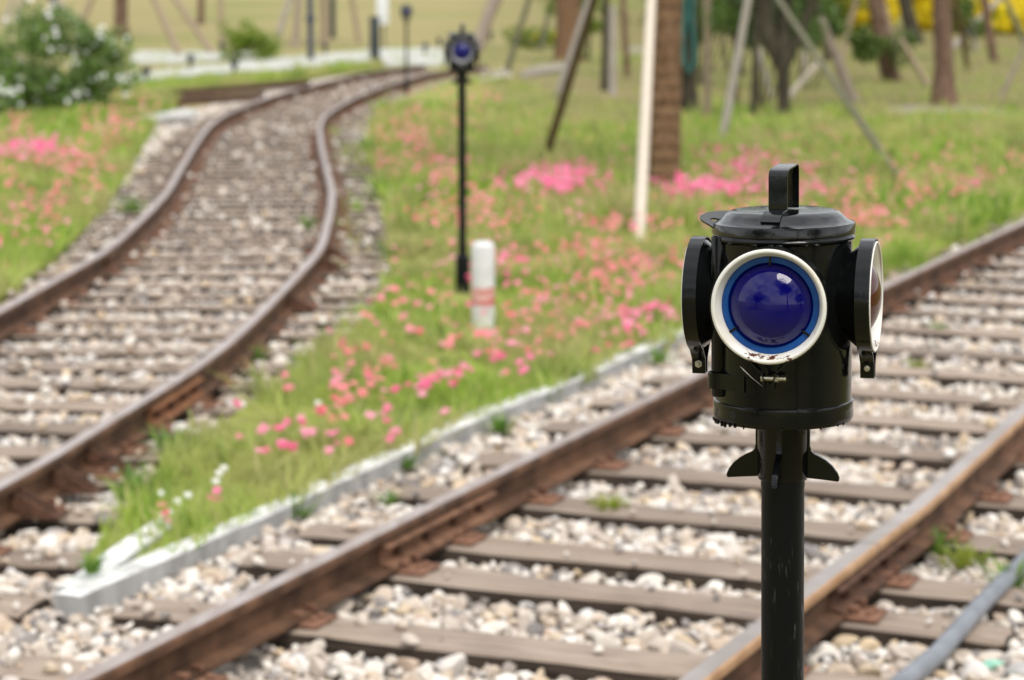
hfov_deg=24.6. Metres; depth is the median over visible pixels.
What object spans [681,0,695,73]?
hose
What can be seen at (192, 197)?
sleeper
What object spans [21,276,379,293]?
sleeper
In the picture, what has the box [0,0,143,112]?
flowering bush
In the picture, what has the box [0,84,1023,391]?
flowers
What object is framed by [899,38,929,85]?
timber prop
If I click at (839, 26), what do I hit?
tree
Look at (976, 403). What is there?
sleeper
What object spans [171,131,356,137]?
sleeper
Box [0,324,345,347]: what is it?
sleeper
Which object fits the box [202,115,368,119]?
sleeper
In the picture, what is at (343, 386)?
pink flower
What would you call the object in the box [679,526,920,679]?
rail
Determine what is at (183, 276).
sleeper
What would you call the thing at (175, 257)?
sleeper
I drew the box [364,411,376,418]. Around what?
pink flower
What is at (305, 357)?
weed tuft
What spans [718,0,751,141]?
timber prop
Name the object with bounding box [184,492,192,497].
white flower
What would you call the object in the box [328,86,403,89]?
sleeper
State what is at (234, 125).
sleeper
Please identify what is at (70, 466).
rail
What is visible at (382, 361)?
pink flower
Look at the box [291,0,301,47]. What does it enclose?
prop
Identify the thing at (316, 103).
sleeper
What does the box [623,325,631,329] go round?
pink flower
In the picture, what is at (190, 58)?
path light
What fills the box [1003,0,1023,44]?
timber prop
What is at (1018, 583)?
weed tuft
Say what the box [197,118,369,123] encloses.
sleeper
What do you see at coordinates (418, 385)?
pink flower
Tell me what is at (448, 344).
pink flower
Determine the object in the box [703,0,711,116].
timber prop
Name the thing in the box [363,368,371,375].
pink flower
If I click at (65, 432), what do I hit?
sleeper
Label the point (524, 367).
pink flower
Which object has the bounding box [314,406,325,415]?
pink flower
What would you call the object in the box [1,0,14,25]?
timber prop
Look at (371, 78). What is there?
sleeper
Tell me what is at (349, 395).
pink flower
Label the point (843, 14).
shrub
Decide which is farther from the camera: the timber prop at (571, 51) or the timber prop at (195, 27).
the timber prop at (195, 27)
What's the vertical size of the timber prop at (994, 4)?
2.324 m
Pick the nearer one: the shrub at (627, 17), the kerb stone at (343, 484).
the kerb stone at (343, 484)
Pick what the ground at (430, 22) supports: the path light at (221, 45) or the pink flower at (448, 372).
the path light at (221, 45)
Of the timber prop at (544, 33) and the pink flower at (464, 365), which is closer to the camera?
the pink flower at (464, 365)
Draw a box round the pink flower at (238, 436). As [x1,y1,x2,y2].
[235,433,243,438]
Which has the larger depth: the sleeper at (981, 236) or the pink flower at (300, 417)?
the sleeper at (981, 236)
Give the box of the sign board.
[377,0,387,46]
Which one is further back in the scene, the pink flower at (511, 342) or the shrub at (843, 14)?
the shrub at (843, 14)
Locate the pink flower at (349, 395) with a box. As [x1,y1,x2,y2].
[344,392,352,397]
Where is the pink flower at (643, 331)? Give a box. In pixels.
[640,328,647,335]
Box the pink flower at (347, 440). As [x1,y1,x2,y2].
[343,437,353,444]
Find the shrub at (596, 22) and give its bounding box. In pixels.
[539,0,617,60]
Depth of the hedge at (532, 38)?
73.96 m
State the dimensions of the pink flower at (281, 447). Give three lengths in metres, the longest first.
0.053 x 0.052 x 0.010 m
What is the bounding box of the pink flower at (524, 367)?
[521,365,528,370]
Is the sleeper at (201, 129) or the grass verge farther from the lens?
the grass verge
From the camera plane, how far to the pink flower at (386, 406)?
9.38 m
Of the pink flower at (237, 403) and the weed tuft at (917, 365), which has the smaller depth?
the pink flower at (237, 403)
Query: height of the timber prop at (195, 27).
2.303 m
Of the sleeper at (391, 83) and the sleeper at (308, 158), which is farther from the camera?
the sleeper at (391, 83)
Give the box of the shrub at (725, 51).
[698,0,747,69]
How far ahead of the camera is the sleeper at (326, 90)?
42.37 m
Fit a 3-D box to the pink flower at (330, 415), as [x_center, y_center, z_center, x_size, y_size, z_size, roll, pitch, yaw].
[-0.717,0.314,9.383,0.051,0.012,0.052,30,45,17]
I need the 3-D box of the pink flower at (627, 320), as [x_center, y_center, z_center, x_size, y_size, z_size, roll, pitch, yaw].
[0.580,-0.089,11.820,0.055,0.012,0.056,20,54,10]
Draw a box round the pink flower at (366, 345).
[362,342,370,348]
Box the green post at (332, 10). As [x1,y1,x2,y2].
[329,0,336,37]
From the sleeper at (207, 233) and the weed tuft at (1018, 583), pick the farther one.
the sleeper at (207, 233)
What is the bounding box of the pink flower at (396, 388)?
[390,385,401,392]
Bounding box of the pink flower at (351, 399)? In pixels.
[343,397,354,401]
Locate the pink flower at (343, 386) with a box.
[336,383,348,390]
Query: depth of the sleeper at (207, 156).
25.68 m
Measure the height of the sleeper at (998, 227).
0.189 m
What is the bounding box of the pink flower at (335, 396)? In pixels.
[330,394,338,400]
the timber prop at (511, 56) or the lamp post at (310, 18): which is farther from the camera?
the lamp post at (310, 18)
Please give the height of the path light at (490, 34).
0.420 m
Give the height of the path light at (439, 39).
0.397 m
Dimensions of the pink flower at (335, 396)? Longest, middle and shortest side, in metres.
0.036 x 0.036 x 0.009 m
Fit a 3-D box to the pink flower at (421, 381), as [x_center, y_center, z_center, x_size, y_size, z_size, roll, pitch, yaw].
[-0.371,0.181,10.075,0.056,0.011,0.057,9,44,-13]
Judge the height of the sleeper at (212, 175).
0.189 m
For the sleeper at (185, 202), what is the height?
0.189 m
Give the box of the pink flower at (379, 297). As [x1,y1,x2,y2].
[376,295,383,299]
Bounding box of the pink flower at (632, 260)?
[629,258,637,263]
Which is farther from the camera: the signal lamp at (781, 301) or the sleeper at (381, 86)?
the sleeper at (381, 86)
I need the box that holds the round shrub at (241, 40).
[216,16,282,60]
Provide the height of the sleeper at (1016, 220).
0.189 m
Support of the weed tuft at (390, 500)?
on the gravel
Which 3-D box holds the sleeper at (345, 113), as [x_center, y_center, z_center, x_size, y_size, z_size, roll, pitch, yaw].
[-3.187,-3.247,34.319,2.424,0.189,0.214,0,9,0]
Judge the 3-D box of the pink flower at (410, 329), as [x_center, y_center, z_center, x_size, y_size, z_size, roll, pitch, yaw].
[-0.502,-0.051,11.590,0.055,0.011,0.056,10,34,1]
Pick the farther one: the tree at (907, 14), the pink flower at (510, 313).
the tree at (907, 14)
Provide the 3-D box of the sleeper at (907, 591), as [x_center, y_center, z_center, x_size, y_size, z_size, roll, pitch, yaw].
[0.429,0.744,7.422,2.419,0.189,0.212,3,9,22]
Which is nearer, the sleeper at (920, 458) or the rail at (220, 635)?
the rail at (220, 635)
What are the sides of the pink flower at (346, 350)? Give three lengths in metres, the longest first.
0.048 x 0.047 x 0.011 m
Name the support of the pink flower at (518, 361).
on the grass at (976, 211)
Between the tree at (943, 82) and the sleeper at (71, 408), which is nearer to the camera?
the sleeper at (71, 408)
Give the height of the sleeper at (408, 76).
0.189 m
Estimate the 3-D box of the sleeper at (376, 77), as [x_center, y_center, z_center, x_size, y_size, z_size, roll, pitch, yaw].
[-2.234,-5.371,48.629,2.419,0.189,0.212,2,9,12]
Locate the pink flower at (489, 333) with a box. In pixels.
[482,331,492,336]
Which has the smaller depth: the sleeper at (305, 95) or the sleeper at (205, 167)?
the sleeper at (205, 167)
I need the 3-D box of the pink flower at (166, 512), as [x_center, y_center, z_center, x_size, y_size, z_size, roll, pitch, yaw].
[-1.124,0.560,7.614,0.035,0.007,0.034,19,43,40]
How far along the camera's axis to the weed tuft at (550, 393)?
10.36 m
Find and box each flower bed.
[0,106,180,302]
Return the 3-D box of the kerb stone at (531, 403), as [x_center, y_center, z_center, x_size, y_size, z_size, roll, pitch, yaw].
[0.081,0.382,10.288,0.089,0.300,1.024,4,9,24]
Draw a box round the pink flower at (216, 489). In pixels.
[212,486,221,494]
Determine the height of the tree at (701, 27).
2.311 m
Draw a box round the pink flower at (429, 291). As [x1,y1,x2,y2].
[426,288,435,293]
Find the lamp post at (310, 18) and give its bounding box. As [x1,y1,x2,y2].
[306,0,314,58]
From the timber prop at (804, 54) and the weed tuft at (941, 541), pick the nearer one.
the weed tuft at (941, 541)
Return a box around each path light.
[142,67,150,81]
[187,54,193,67]
[219,42,224,53]
[230,60,237,72]
[322,44,327,52]
[422,43,427,53]
[436,37,441,46]
[488,32,492,40]
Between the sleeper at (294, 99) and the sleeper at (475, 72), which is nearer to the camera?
the sleeper at (294, 99)
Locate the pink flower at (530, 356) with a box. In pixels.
[526,353,534,359]
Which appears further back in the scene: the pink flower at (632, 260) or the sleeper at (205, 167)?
the sleeper at (205, 167)
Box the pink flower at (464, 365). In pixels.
[459,362,468,368]
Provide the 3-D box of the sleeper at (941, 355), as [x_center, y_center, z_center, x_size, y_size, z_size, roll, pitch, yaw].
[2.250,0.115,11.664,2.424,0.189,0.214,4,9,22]
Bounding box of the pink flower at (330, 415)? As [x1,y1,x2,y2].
[326,413,338,422]
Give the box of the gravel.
[0,68,1023,679]
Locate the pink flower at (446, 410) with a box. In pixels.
[440,407,449,414]
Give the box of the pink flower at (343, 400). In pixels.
[336,399,348,405]
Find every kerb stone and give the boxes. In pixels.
[54,505,286,629]
[55,535,155,592]
[133,509,181,539]
[266,412,488,521]
[473,377,583,424]
[578,332,684,389]
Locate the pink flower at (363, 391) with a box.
[356,387,367,397]
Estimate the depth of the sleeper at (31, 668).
6.20 m
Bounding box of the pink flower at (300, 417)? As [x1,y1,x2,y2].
[296,414,306,419]
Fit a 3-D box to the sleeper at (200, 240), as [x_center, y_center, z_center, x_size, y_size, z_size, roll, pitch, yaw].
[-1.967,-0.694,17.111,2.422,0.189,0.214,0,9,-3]
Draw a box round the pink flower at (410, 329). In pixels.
[405,326,415,331]
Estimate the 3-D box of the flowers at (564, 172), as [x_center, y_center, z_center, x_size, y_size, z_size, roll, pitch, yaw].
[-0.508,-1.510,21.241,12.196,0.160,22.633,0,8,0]
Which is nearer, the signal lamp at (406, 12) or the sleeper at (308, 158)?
the sleeper at (308, 158)
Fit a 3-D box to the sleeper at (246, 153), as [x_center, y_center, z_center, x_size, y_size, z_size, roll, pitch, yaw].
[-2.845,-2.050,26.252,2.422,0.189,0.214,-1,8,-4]
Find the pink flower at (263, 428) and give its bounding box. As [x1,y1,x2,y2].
[256,423,269,433]
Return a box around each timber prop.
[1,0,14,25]
[10,0,22,23]
[56,0,74,21]
[79,0,93,24]
[151,0,182,54]
[173,0,215,52]
[218,0,224,48]
[275,0,291,37]
[350,0,361,42]
[505,0,530,71]
[538,0,552,50]
[541,0,597,158]
[552,0,589,100]
[608,5,616,95]
[633,0,655,240]
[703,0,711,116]
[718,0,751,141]
[733,9,738,104]
[750,15,772,95]
[776,0,902,184]
[790,61,819,99]
[802,35,807,68]
[814,2,858,101]
[835,0,857,72]
[884,0,896,58]
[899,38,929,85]
[953,0,1001,48]
[954,0,970,72]
[969,2,977,50]
[998,44,1023,99]
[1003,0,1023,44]
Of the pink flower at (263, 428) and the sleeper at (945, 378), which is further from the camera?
the sleeper at (945, 378)
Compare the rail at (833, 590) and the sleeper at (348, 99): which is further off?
the sleeper at (348, 99)
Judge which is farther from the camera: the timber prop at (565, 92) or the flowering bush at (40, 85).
the flowering bush at (40, 85)
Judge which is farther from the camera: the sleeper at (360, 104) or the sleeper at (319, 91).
the sleeper at (319, 91)
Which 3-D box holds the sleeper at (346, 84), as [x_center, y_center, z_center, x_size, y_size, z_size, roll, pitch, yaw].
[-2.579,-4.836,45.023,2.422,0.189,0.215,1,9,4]
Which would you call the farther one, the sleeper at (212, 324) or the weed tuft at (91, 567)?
the sleeper at (212, 324)
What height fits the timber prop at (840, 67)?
2.314 m
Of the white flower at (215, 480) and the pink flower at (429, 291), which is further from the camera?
the pink flower at (429, 291)
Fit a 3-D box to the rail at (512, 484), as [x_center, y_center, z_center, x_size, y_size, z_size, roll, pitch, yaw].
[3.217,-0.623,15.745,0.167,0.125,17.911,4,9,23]
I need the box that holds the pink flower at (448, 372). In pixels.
[442,368,452,377]
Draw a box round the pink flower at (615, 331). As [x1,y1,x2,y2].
[610,327,619,334]
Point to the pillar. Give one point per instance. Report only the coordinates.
(374, 24)
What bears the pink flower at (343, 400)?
on the grass at (976, 211)
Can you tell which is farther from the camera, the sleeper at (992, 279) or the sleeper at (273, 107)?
the sleeper at (273, 107)
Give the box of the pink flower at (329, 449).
[323,446,334,454]
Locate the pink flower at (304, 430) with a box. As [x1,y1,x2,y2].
[299,427,310,432]
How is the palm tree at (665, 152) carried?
on the ground at (430, 22)
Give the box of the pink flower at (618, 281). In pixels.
[614,278,622,284]
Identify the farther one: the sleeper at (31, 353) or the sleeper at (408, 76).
the sleeper at (408, 76)
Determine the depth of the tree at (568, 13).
61.66 m
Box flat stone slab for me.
[140,108,197,124]
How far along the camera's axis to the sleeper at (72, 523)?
7.97 m
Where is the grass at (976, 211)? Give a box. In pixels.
[0,45,1023,581]
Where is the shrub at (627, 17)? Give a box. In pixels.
[610,0,645,23]
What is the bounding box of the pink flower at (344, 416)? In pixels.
[339,413,348,419]
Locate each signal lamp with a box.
[400,2,411,93]
[444,24,479,293]
[681,163,882,679]
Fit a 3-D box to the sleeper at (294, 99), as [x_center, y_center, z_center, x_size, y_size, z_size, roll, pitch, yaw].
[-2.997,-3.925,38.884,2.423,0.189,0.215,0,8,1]
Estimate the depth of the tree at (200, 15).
93.44 m
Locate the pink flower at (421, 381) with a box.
[419,377,431,384]
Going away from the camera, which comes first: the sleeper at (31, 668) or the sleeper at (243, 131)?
the sleeper at (31, 668)
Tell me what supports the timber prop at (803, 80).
on the ground at (430, 22)
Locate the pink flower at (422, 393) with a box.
[417,390,426,396]
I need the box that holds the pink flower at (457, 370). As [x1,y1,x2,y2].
[452,368,462,375]
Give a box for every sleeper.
[0,297,371,317]
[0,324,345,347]
[0,342,307,362]
[0,357,297,378]
[0,373,278,401]
[0,396,242,422]
[0,417,211,446]
[0,439,169,469]
[0,464,156,501]
[0,498,120,539]
[0,544,89,581]
[0,594,50,624]
[0,655,239,679]
[6,286,374,304]
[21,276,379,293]
[29,311,358,330]
[34,266,389,282]
[48,255,389,271]
[58,247,386,262]
[68,238,386,252]
[75,231,386,244]
[81,224,387,237]
[87,218,385,230]
[93,212,382,224]
[100,206,380,218]
[105,201,384,212]
[110,195,382,206]
[110,599,889,679]
[116,185,377,195]
[117,190,376,201]
[118,181,374,191]
[128,177,375,186]
[129,173,374,182]
[133,168,373,178]
[136,164,372,173]
[139,161,370,169]
[140,154,363,162]
[144,158,368,165]
[147,150,363,158]
[149,148,363,155]
[155,145,362,151]
[159,139,358,145]
[162,134,357,141]
[162,142,361,148]
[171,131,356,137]
[172,129,362,134]
[173,136,362,142]
[178,125,361,130]
[178,127,361,132]
[185,120,362,125]
[187,122,366,128]
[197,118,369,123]
[198,116,369,120]
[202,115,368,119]
[207,113,372,117]
[211,111,373,116]
[217,110,372,113]
[219,108,372,112]
[227,106,371,110]
[231,104,376,108]
[238,551,1014,653]
[239,103,373,106]
[242,101,388,105]
[245,100,393,103]
[249,99,389,102]
[271,93,407,96]
[289,97,397,100]
[292,96,391,99]
[297,523,1023,621]
[299,95,407,98]
[307,92,409,95]
[310,91,409,93]
[316,89,419,93]
[322,88,423,91]
[325,87,418,90]
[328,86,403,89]
[332,85,430,88]
[337,84,431,86]
[343,83,439,85]
[347,82,440,84]
[351,81,444,83]
[354,80,443,82]
[359,79,444,81]
[362,78,452,80]
[369,77,454,79]
[374,76,455,78]
[380,75,448,77]
[385,74,452,76]
[394,486,1023,564]
[402,72,488,75]
[410,71,492,74]
[415,70,495,73]
[420,70,505,73]
[465,453,1023,523]
[535,420,1023,482]
[590,396,999,440]
[642,375,1023,414]
[683,356,1023,393]
[852,343,1023,368]
[881,322,1023,345]
[882,302,1023,326]
[883,276,1023,296]
[885,267,1023,284]
[900,289,1023,313]
[928,257,1023,274]
[938,247,1023,261]
[957,239,1023,250]
[979,232,992,238]
[990,226,1007,231]
[1007,218,1023,223]
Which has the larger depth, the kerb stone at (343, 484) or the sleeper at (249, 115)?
the sleeper at (249, 115)
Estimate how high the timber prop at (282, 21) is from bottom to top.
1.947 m
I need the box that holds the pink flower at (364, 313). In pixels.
[359,311,367,316]
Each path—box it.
[114,47,448,83]
[131,51,255,63]
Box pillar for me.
[369,16,379,59]
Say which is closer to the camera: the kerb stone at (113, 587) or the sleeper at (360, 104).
the kerb stone at (113, 587)
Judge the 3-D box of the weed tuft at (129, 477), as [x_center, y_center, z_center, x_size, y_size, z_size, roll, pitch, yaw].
[-1.371,0.498,8.401,0.327,0.152,0.297,7,11,41]
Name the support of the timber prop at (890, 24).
on the ground at (430, 22)
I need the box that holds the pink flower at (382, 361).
[378,357,386,364]
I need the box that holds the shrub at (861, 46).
[843,23,919,67]
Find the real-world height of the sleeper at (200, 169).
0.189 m
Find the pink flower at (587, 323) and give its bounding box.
[581,320,590,327]
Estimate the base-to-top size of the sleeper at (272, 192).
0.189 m
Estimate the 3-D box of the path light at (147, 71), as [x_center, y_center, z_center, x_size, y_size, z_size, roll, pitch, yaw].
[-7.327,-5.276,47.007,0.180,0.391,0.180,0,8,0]
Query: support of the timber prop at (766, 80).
on the ground at (430, 22)
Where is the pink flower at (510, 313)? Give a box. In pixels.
[505,310,514,316]
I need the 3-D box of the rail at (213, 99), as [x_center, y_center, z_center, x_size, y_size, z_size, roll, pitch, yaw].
[-4.669,-3.866,37.603,0.232,0.125,2.978,4,9,24]
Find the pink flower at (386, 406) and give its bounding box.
[383,403,392,410]
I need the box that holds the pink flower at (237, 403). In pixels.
[232,399,241,406]
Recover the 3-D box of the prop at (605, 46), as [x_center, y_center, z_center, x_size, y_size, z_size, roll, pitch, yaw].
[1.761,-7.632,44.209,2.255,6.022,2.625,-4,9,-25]
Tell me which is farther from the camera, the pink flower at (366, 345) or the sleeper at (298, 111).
the sleeper at (298, 111)
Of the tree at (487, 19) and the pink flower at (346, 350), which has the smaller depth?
the pink flower at (346, 350)
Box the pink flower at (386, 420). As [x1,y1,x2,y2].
[382,417,392,422]
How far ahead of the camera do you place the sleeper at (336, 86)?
43.97 m
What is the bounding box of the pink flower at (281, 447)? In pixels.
[276,440,289,448]
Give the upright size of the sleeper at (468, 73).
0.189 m
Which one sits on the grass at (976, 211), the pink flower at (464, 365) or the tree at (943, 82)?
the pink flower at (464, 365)
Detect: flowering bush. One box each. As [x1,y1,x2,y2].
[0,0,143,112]
[0,78,23,117]
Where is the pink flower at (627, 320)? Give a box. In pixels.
[621,318,631,325]
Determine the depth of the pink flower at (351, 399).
9.81 m
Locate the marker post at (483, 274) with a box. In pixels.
[472,241,494,328]
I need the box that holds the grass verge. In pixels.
[140,65,383,90]
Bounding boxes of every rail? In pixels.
[0,249,122,339]
[0,383,183,530]
[67,490,499,679]
[102,65,425,267]
[146,65,488,426]
[152,80,310,96]
[166,91,265,105]
[426,220,1023,542]
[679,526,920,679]
[860,403,1023,584]
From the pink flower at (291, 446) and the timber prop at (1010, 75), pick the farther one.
the timber prop at (1010, 75)
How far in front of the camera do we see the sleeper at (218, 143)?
27.74 m
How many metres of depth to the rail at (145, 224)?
23.66 m
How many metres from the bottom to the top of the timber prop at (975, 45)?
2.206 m
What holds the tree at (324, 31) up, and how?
on the ground at (430, 22)
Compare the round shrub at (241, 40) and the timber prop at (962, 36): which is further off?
the round shrub at (241, 40)
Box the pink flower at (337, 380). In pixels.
[330,378,340,384]
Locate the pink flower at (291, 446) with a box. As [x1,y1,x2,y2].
[288,442,297,450]
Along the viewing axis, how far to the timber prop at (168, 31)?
67.38 m
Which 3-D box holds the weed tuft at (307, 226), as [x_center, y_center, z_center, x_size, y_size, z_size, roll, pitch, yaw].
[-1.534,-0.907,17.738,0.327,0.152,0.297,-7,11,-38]
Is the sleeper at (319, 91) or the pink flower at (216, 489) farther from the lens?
the sleeper at (319, 91)
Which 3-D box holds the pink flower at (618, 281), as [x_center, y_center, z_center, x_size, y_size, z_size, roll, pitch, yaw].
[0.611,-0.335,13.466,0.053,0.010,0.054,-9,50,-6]
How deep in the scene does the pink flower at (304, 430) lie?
8.95 m
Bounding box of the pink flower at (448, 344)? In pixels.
[443,341,453,348]
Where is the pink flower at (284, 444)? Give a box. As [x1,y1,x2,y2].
[278,442,289,446]
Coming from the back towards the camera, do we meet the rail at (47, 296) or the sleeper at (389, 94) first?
the sleeper at (389, 94)
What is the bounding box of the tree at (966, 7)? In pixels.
[952,0,995,51]
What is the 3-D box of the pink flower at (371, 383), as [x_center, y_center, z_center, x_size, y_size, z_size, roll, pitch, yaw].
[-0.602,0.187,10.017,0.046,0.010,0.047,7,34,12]
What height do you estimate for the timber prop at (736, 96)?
2.352 m
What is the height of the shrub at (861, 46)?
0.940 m
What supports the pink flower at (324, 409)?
on the grass at (976, 211)
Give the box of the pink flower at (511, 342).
[506,339,516,345]
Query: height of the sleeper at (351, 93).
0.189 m
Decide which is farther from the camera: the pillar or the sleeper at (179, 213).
the pillar
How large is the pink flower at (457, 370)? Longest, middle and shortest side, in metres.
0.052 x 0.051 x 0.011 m
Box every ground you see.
[0,0,1023,123]
[520,62,564,78]
[622,47,643,52]
[867,105,1013,116]
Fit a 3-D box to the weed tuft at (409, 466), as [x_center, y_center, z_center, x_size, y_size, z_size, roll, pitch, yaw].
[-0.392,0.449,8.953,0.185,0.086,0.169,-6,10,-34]
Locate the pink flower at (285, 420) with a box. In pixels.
[283,417,291,424]
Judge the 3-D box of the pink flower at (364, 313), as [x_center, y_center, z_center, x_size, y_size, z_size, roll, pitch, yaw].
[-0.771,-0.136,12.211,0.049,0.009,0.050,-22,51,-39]
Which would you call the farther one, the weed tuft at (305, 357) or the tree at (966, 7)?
the tree at (966, 7)
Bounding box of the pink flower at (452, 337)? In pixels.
[447,333,455,339]
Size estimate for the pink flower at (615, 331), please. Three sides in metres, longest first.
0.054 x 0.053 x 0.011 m
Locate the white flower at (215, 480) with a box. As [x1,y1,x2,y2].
[212,478,219,483]
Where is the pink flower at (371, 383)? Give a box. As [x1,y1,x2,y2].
[366,381,375,386]
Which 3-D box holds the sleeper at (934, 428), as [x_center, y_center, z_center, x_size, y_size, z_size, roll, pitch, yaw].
[1.481,0.378,9.887,2.419,0.189,0.212,4,9,23]
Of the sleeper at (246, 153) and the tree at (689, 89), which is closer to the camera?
the sleeper at (246, 153)
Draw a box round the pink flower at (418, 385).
[414,382,423,389]
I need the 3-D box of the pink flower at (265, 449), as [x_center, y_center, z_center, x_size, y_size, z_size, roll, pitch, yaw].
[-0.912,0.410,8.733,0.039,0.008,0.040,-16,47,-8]
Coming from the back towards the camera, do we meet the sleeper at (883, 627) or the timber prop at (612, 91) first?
the timber prop at (612, 91)
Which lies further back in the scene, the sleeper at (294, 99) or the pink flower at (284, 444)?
the sleeper at (294, 99)
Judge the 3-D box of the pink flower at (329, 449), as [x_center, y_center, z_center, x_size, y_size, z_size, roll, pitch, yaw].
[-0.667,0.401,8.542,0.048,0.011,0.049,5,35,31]
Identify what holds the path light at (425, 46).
on the ground at (430, 22)
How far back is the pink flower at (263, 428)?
8.94 m
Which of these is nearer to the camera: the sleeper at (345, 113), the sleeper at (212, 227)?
the sleeper at (212, 227)
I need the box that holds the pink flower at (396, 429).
[389,427,400,433]
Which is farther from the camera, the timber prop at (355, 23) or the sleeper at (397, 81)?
the timber prop at (355, 23)
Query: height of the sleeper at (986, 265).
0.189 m
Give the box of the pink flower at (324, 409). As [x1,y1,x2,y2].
[318,404,327,412]
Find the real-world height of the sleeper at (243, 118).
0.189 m
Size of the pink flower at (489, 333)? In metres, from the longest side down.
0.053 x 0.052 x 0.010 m
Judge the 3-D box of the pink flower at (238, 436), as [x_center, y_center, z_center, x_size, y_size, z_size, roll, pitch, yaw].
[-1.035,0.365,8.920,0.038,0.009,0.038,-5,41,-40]
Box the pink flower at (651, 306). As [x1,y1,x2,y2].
[646,303,655,308]
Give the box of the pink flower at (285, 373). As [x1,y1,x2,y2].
[281,371,288,377]
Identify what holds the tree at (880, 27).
on the ground at (430, 22)
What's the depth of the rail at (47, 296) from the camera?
13.35 m
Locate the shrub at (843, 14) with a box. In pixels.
[821,0,868,60]
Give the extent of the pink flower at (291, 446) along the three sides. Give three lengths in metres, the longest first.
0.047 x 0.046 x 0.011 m
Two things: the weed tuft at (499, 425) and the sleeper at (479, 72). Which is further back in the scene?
the sleeper at (479, 72)
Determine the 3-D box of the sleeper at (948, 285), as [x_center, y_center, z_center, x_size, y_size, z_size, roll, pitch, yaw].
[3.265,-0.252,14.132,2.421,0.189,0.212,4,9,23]
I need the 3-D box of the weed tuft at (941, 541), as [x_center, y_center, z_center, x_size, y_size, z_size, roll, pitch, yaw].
[1.382,0.643,7.595,0.218,0.102,0.198,7,11,41]
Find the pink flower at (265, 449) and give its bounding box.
[262,446,271,453]
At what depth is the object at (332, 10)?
83.96 m
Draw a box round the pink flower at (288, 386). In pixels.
[283,384,293,388]
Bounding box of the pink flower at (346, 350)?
[343,347,352,355]
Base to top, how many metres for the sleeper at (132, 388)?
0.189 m
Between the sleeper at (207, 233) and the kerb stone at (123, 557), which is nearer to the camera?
the kerb stone at (123, 557)
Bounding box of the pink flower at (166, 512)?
[161,509,169,515]
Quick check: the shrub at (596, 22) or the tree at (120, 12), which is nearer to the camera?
the shrub at (596, 22)
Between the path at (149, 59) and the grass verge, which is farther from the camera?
the path at (149, 59)
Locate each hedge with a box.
[502,22,555,49]
[832,0,899,30]
[912,0,969,30]
[967,0,1023,34]
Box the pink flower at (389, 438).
[385,435,394,442]
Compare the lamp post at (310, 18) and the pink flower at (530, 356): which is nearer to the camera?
the pink flower at (530, 356)
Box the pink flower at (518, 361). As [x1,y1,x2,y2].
[515,359,524,364]
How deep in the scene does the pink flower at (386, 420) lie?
9.24 m
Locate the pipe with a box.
[889,549,1023,679]
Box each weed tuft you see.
[67,545,118,574]
[93,460,168,502]
[105,192,151,212]
[135,419,210,456]
[246,341,274,361]
[266,489,323,520]
[282,351,337,366]
[295,212,324,229]
[350,131,394,153]
[361,170,404,199]
[361,235,411,261]
[372,488,404,505]
[400,447,427,469]
[479,405,519,435]
[528,381,561,401]
[584,487,634,517]
[638,342,677,365]
[901,354,931,367]
[917,522,962,555]
[926,321,950,329]
[930,539,1003,569]
[977,555,1023,588]
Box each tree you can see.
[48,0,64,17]
[114,0,129,36]
[197,0,204,24]
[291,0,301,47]
[319,0,329,45]
[475,0,501,50]
[553,0,582,61]
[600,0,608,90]
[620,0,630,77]
[648,0,682,189]
[681,0,698,113]
[681,0,739,84]
[703,0,836,116]
[713,0,827,107]
[728,0,857,88]
[739,56,744,74]
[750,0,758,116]
[868,0,901,80]
[897,0,924,43]
[929,0,957,105]
[952,0,995,51]
[981,0,999,61]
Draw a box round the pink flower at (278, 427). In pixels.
[272,425,284,430]
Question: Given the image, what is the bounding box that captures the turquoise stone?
[983,660,1004,669]
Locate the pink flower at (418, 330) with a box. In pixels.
[415,327,423,333]
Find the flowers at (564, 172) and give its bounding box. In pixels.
[0,108,994,381]
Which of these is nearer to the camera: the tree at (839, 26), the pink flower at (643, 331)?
the pink flower at (643, 331)
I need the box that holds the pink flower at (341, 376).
[334,373,345,379]

